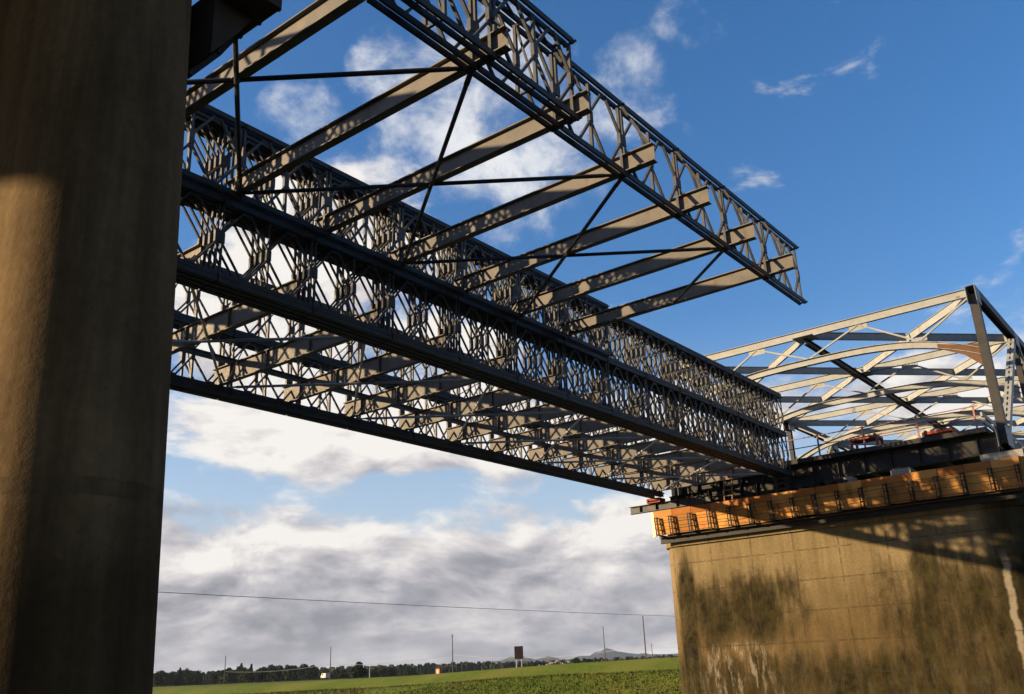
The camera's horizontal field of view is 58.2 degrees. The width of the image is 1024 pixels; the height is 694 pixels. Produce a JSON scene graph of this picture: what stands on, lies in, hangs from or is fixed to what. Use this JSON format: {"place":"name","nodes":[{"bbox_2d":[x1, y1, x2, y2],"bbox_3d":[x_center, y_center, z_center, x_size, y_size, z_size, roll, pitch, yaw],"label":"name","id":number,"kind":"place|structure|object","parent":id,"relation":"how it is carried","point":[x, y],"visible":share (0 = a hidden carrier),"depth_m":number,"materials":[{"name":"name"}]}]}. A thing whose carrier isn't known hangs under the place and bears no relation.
{"place":"outdoors","nodes":[
{"label":"outdoors","id":0,"kind":"place"},
{"bbox_2d":[162,592,658,615],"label":"power line","id":1,"kind":"object","parent":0,"point":[382,603],"visible":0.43,"depth_m":104.91,"materials":[{"name":"grey metal"}]},
{"bbox_2d":[152,657,681,693],"bbox_3d":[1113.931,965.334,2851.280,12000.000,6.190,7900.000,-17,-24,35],"label":"ground","id":2,"kind":"structure","parent":0,"point":[655,664],"depth_m":121.22,"materials":[{"name":"green plant"}]},
{"bbox_2d":[0,0,191,693],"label":"bridge pier","id":3,"kind":"structure","parent":2,"relation":"on","point":[93,94],"depth_m":9.70,"materials":[{"name":"concrete"}]},
{"bbox_2d":[187,0,281,78],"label":"formwork","id":4,"kind":"object","parent":3,"relation":"attached to","point":[218,28],"visible":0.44,"depth_m":12.89,"materials":[{"name":"black metal"}]},
{"bbox_2d":[153,672,165,686],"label":"broadleaf tree","id":5,"kind":"object","parent":2,"relation":"on","point":[158,680],"visible":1,"depth_m":383.37,"materials":[{"name":"green plant"}]},
{"bbox_2d":[163,672,174,685],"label":"broadleaf tree","id":6,"kind":"object","parent":2,"relation":"on","point":[168,679],"visible":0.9,"depth_m":401.62,"materials":[{"name":"green plant"}]},
{"bbox_2d":[175,671,181,685],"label":"conifer tree","id":7,"kind":"object","parent":2,"relation":"on","point":[178,681],"visible":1,"depth_m":385.47,"materials":[{"name":"green plant"}]},
{"bbox_2d":[175,668,182,684],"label":"conifer tree","id":8,"kind":"object","parent":2,"relation":"on","point":[180,670],"visible":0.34,"depth_m":423.10,"materials":[{"name":"green plant"}]},
{"bbox_2d":[183,670,194,685],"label":"broadleaf tree","id":9,"kind":"object","parent":2,"relation":"on","point":[189,676],"visible":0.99,"depth_m":436.47,"materials":[{"name":"green plant"}]},
{"bbox_2d":[190,671,203,684],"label":"broadleaf tree","id":10,"kind":"object","parent":2,"relation":"on","point":[198,677],"visible":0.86,"depth_m":457.58,"materials":[{"name":"green plant"}]},
{"bbox_2d":[207,672,216,684],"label":"broadleaf tree","id":11,"kind":"object","parent":2,"relation":"on","point":[212,677],"visible":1,"depth_m":463.87,"materials":[{"name":"green plant"}]},
{"bbox_2d":[216,670,223,683],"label":"broadleaf tree","id":12,"kind":"object","parent":2,"relation":"on","point":[219,676],"visible":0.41,"depth_m":447.87,"materials":[{"name":"green plant"}]},
{"bbox_2d":[220,668,231,683],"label":"broadleaf tree","id":13,"kind":"object","parent":2,"relation":"on","point":[222,680],"visible":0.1,"depth_m":441.91,"materials":[{"name":"green plant"}]},
{"bbox_2d":[223,669,235,683],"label":"broadleaf tree","id":14,"kind":"object","parent":2,"relation":"on","point":[230,676],"visible":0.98,"depth_m":419.39,"materials":[{"name":"green plant"}]},
{"bbox_2d":[235,666,248,682],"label":"broadleaf tree","id":15,"kind":"object","parent":2,"relation":"on","point":[238,670],"visible":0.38,"depth_m":414.74,"materials":[{"name":"green plant"}]},
{"bbox_2d":[240,670,246,682],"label":"broadleaf tree","id":16,"kind":"object","parent":2,"relation":"on","point":[242,673],"visible":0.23,"depth_m":399.00,"materials":[{"name":"green plant"}]},
{"bbox_2d":[243,671,248,682],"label":"broadleaf tree","id":17,"kind":"object","parent":2,"relation":"on","point":[245,676],"visible":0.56,"depth_m":393.27,"materials":[{"name":"green plant"}]},
{"bbox_2d":[247,664,253,682],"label":"conifer tree","id":18,"kind":"object","parent":2,"relation":"on","point":[250,677],"visible":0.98,"depth_m":386.23,"materials":[{"name":"green plant"}]},
{"bbox_2d":[254,667,266,681],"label":"broadleaf tree","id":19,"kind":"object","parent":2,"relation":"on","point":[259,675],"visible":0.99,"depth_m":403.00,"materials":[{"name":"green plant"}]},
{"bbox_2d":[265,667,280,681],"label":"broadleaf tree","id":20,"kind":"object","parent":2,"relation":"on","point":[267,678],"visible":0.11,"depth_m":426.45,"materials":[{"name":"green plant"}]},
{"bbox_2d":[269,666,282,680],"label":"broadleaf tree","id":21,"kind":"object","parent":2,"relation":"on","point":[274,673],"visible":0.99,"depth_m":398.23,"materials":[{"name":"green plant"}]},
{"bbox_2d":[277,665,284,681],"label":"broadleaf tree","id":22,"kind":"object","parent":2,"relation":"on","point":[282,677],"visible":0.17,"depth_m":482.10,"materials":[{"name":"green plant"}]},
{"bbox_2d":[282,665,293,680],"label":"broadleaf tree","id":23,"kind":"object","parent":2,"relation":"on","point":[284,672],"visible":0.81,"depth_m":452.62,"materials":[{"name":"green plant"}]},
{"bbox_2d":[284,664,298,680],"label":"broadleaf tree","id":24,"kind":"object","parent":2,"relation":"on","point":[290,675],"visible":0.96,"depth_m":450.91,"materials":[{"name":"green plant"}]},
{"bbox_2d":[297,664,308,680],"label":"broadleaf tree","id":25,"kind":"object","parent":2,"relation":"on","point":[301,674],"visible":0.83,"depth_m":508.10,"materials":[{"name":"green plant"}]},
{"bbox_2d":[304,666,317,679],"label":"broadleaf tree","id":26,"kind":"object","parent":2,"relation":"on","point":[310,672],"visible":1,"depth_m":412.30,"materials":[{"name":"green plant"}]},
{"bbox_2d":[321,673,329,678],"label":"white van","id":27,"kind":"object","parent":2,"relation":"on","point":[325,675],"visible":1,"depth_m":304.40,"materials":[{"name":"paint"}]},
{"bbox_2d":[330,649,330,678],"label":"utility pole","id":28,"kind":"object","parent":2,"relation":"on","point":[330,663],"visible":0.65,"depth_m":264.79,"materials":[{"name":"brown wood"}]},
{"bbox_2d":[334,667,338,678],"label":"conifer tree","id":29,"kind":"object","parent":2,"relation":"on","point":[336,673],"visible":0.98,"depth_m":410.05,"materials":[{"name":"green plant"}]},
{"bbox_2d":[338,669,346,678],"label":"broadleaf tree","id":30,"kind":"object","parent":2,"relation":"on","point":[343,674],"visible":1,"depth_m":407.73,"materials":[{"name":"green plant"}]},
{"bbox_2d":[350,661,367,677],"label":"broadleaf tree","id":31,"kind":"object","parent":2,"relation":"on","point":[357,671],"visible":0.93,"depth_m":264.64,"materials":[{"name":"green plant"}]},
{"bbox_2d":[371,668,378,677],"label":"broadleaf tree","id":32,"kind":"object","parent":2,"relation":"on","point":[375,672],"visible":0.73,"depth_m":439.41,"materials":[{"name":"green plant"}]},
{"bbox_2d":[378,667,385,676],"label":"broadleaf tree","id":33,"kind":"object","parent":2,"relation":"on","point":[382,671],"visible":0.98,"depth_m":438.05,"materials":[{"name":"green plant"}]},
{"bbox_2d":[384,670,390,676],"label":"broadleaf tree","id":34,"kind":"object","parent":2,"relation":"on","point":[387,673],"visible":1,"depth_m":401.38,"materials":[{"name":"green plant"}]},
{"bbox_2d":[387,667,394,676],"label":"broadleaf tree","id":35,"kind":"object","parent":2,"relation":"on","point":[391,670],"visible":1,"depth_m":401.97,"materials":[{"name":"green plant"}]},
{"bbox_2d":[398,664,402,675],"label":"conifer tree","id":36,"kind":"object","parent":2,"relation":"on","point":[401,672],"visible":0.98,"depth_m":571.30,"materials":[{"name":"green plant"}]},
{"bbox_2d":[403,668,411,675],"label":"broadleaf tree","id":37,"kind":"object","parent":2,"relation":"on","point":[407,672],"visible":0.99,"depth_m":467.17,"materials":[{"name":"green plant"}]},
{"bbox_2d":[153,654,676,686],"bbox_3d":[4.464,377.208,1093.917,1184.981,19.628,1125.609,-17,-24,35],"label":"distant forest","id":38,"kind":"object","parent":2,"relation":"on","point":[426,668],"visible":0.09,"depth_m":748.42,"materials":[{"name":"green plant"}]},
{"bbox_2d":[436,668,442,673],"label":"orange shed","id":39,"kind":"structure","parent":2,"relation":"on","point":[438,670],"depth_m":244.12,"materials":[{"name":"paint"}]},
{"bbox_2d":[451,634,452,671],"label":"utility pole","id":40,"kind":"object","parent":2,"relation":"on","point":[452,652],"visible":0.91,"depth_m":250.93,"materials":[{"name":"brown wood"}]},
{"bbox_2d":[339,655,448,664],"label":"overhead cable","id":41,"kind":"object","parent":40,"relation":"attached to","point":[382,663],"visible":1,"depth_m":260.51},
{"bbox_2d":[235,668,681,693],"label":"tall grass","id":42,"kind":"structure","parent":2,"relation":"on","point":[453,691],"depth_m":109.74,"materials":[{"name":"green plant"}]},
{"bbox_2d":[514,646,522,666],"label":"billboard sign","id":43,"kind":"object","parent":2,"relation":"on","point":[518,651],"visible":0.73,"depth_m":180.16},
{"bbox_2d":[538,659,572,665],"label":"rubble pile","id":44,"kind":"object","parent":2,"relation":"on","point":[559,661],"visible":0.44,"depth_m":197.09,"materials":[{"name":"grey stone"}]},
{"bbox_2d":[570,657,578,662],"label":"broadleaf tree","id":45,"kind":"object","parent":2,"relation":"on","point":[575,660],"visible":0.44,"depth_m":366.23,"materials":[{"name":"green plant"}]},
{"bbox_2d":[642,616,646,658],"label":"utility pole","id":46,"kind":"object","parent":2,"relation":"on","point":[644,639],"visible":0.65,"depth_m":207.57,"materials":[{"name":"grey wood"}]},
{"bbox_2d":[460,646,640,657],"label":"overhead cable","id":47,"kind":"object","parent":46,"relation":"attached to","point":[556,656],"visible":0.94,"depth_m":224.05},
{"bbox_2d":[666,449,1023,693],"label":"bridge pier","id":48,"kind":"structure","parent":2,"relation":"on","point":[926,602],"depth_m":46.60,"materials":[{"name":"concrete"}]},
{"bbox_2d":[669,474,812,507],"bbox_3d":[12.989,8.453,52.686,8.800,0.950,0.350,-17,-24,35],"label":"support girder","id":49,"kind":"object","parent":48,"relation":"on","point":[754,489],"visible":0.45,"depth_m":52.45,"materials":[{"name":"metal"}]},
{"bbox_2d":[773,478,796,492],"bbox_3d":[15.031,7.762,50.536,1.000,0.908,1.000,-17,-24,35],"label":"jacking block","id":50,"kind":"object","parent":48,"relation":"on","point":[787,484],"depth_m":50.32,"materials":[{"name":"metal"}]},
{"bbox_2d":[797,482,819,489],"bbox_3d":[16.057,7.669,49.711,1.000,0.452,1.000,-17,-24,35],"label":"jacking block","id":51,"kind":"object","parent":48,"relation":"on","point":[807,485],"depth_m":49.49,"materials":[{"name":"metal"}]},
{"bbox_2d":[824,478,847,484],"bbox_3d":[17.230,7.314,48.846,1.000,0.452,1.000,-17,-24,35],"label":"jacking block","id":52,"kind":"object","parent":48,"relation":"on","point":[834,481],"depth_m":48.64,"materials":[{"name":"metal"}]},
{"bbox_2d":[651,456,1023,543],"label":"work platform","id":53,"kind":"structure","parent":48,"relation":"attached to","point":[1004,474],"depth_m":47.43,"materials":[{"name":"orange wood"}]},
{"bbox_2d":[629,494,712,514],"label":"outrigger beam","id":54,"kind":"structure","parent":53,"relation":"on","point":[678,503],"depth_m":54.38,"materials":[{"name":"metal"}]},
{"bbox_2d":[646,497,664,503],"bbox_3d":[8.633,9.232,55.129,0.900,0.298,0.700,-17,-24,35],"label":"roller unit","id":55,"kind":"object","parent":54,"relation":"on","point":[654,500],"visible":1,"depth_m":54.92,"materials":[{"name":"red paint"}]},
{"bbox_2d":[170,111,792,497],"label":"panel bridge","id":56,"kind":"structure","parent":55,"relation":"on","point":[700,459],"depth_m":34.16,"materials":[{"name":"metal"}]},
{"bbox_2d":[182,0,807,357],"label":"launching nose","id":57,"kind":"object","parent":56,"relation":"attached to","point":[472,56],"visible":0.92,"depth_m":23.88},
{"bbox_2d":[723,469,732,500],"bbox_3d":[12.189,7.774,51.861,0.530,1.766,0.428,-17,-24,35],"label":"ladder","id":58,"kind":"object","parent":53,"relation":"on","point":[724,484],"visible":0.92,"depth_m":51.82,"materials":[{"name":"grey metal"}]},
{"bbox_2d":[665,283,1023,495],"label":"truss bridge","id":59,"kind":"structure","parent":48,"relation":"on","point":[912,453],"depth_m":54.67,"materials":[{"name":"paint"}]},
{"bbox_2d":[744,405,978,454],"bbox_3d":[18.233,5.101,50.162,13.500,1.220,0.124,-17,-24,35],"label":"safety railing","id":60,"kind":"object","parent":59,"relation":"on","point":[917,426],"visible":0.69,"depth_m":49.02,"materials":[{"name":"red metal"}]},
{"bbox_2d":[850,433,883,449],"bbox_3d":[19.386,5.273,50.181,1.500,0.840,1.000,-17,-24,35],"label":"roller cradle","id":61,"kind":"object","parent":59,"relation":"on","point":[857,441],"visible":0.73,"depth_m":50.11,"materials":[{"name":"red paint"}]},
{"bbox_2d":[456,648,677,664],"bbox_3d":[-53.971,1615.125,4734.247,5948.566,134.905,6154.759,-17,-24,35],"label":"hills","id":62,"kind":"structure","parent":0,"point":[611,654],"depth_m":5682.14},
{"bbox_2d":[154,0,1023,672],"label":"sky","id":63,"kind":"structure","parent":0,"point":[883,139],"materials":[{"name":"blue"}]},
{"bbox_2d":[922,426,958,436],"bbox_3d":[22.366,4.539,47.933,1.600,0.490,1.000,-17,-24,35],"label":"roller cradle","id":64,"kind":"object","parent":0,"point":[937,431],"visible":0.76,"depth_m":47.64,"materials":[{"name":"red paint"}]}
]}

